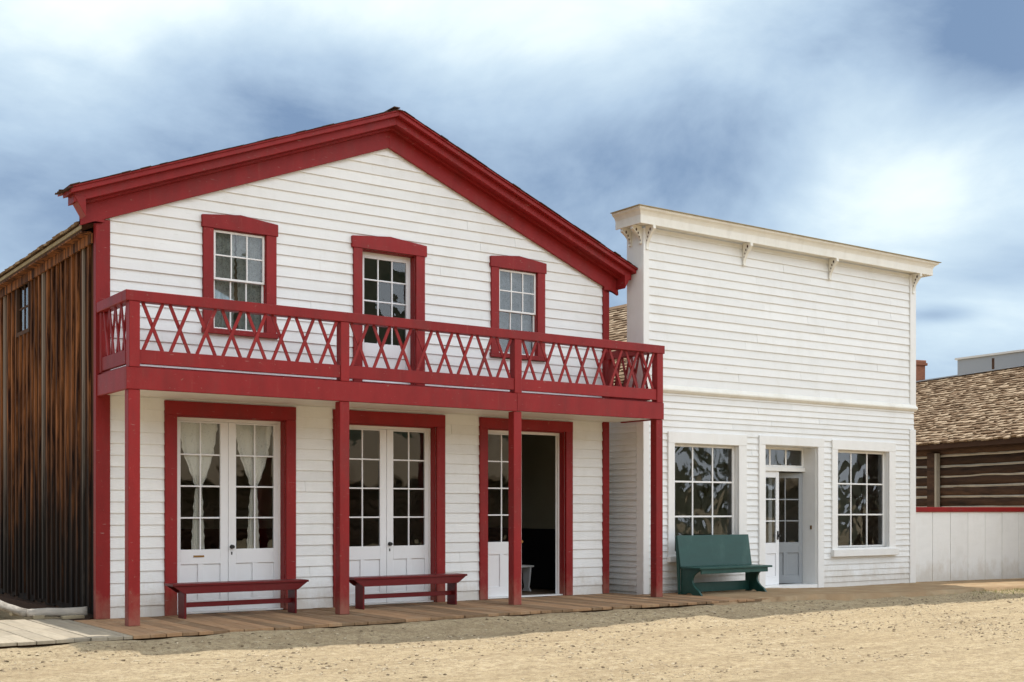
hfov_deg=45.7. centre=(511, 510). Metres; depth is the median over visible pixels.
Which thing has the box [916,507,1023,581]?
board fence
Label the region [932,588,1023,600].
grass
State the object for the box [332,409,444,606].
double door
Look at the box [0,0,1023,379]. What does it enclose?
sky
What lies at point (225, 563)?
double door
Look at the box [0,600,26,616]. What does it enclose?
log
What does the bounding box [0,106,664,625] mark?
balcony house
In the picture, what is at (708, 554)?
bench
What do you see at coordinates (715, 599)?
boardwalk
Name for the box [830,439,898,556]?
window
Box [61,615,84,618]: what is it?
wood block
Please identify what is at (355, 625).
boardwalk joist
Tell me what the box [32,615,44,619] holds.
wood block
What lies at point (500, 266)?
window
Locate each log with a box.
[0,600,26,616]
[27,606,87,616]
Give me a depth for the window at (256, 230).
16.88 m
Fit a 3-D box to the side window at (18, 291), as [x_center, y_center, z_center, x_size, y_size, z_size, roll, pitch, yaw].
[-7.507,-3.125,18.724,0.057,0.830,0.790,0,0,-35]
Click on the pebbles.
(423, 645)
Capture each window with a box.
[16,281,29,337]
[201,214,278,338]
[489,256,546,361]
[666,431,746,561]
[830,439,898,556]
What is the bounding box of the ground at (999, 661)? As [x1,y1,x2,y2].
[0,589,1023,681]
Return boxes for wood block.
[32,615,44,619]
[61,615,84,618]
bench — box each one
[165,579,308,618]
[349,573,466,609]
[675,534,771,595]
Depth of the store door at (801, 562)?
22.97 m
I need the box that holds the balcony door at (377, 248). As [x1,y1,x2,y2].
[351,235,426,385]
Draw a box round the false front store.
[609,204,941,594]
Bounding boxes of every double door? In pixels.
[164,400,295,615]
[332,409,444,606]
[479,417,572,599]
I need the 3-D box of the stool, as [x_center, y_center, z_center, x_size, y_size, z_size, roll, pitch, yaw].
[0.139,1.169,21.064,0.400,0.450,0.280,0,0,-35]
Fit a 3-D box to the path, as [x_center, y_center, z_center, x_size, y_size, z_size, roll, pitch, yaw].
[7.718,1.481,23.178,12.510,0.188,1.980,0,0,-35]
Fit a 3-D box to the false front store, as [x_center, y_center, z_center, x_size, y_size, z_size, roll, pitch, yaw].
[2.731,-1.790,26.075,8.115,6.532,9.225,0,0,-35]
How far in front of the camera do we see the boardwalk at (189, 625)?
16.41 m
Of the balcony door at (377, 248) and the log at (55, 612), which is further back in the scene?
the balcony door at (377, 248)
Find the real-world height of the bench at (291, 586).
0.455 m
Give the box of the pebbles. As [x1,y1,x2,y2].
[0,590,1023,681]
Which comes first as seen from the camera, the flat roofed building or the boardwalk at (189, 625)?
the boardwalk at (189, 625)
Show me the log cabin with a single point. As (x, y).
(969, 428)
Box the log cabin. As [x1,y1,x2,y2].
[913,358,1023,506]
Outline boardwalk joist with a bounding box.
[0,604,713,648]
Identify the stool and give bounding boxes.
[522,565,533,590]
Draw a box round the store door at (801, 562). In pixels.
[758,435,823,587]
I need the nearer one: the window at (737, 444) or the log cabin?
the window at (737, 444)
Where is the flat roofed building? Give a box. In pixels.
[955,349,1023,374]
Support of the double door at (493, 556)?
in the balcony house
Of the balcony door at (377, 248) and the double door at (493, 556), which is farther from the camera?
the double door at (493, 556)
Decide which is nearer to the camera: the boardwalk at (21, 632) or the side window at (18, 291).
the boardwalk at (21, 632)
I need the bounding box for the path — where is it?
[677,578,1023,604]
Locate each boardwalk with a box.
[0,618,132,646]
[74,593,711,638]
[639,592,768,603]
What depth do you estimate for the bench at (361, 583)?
17.65 m

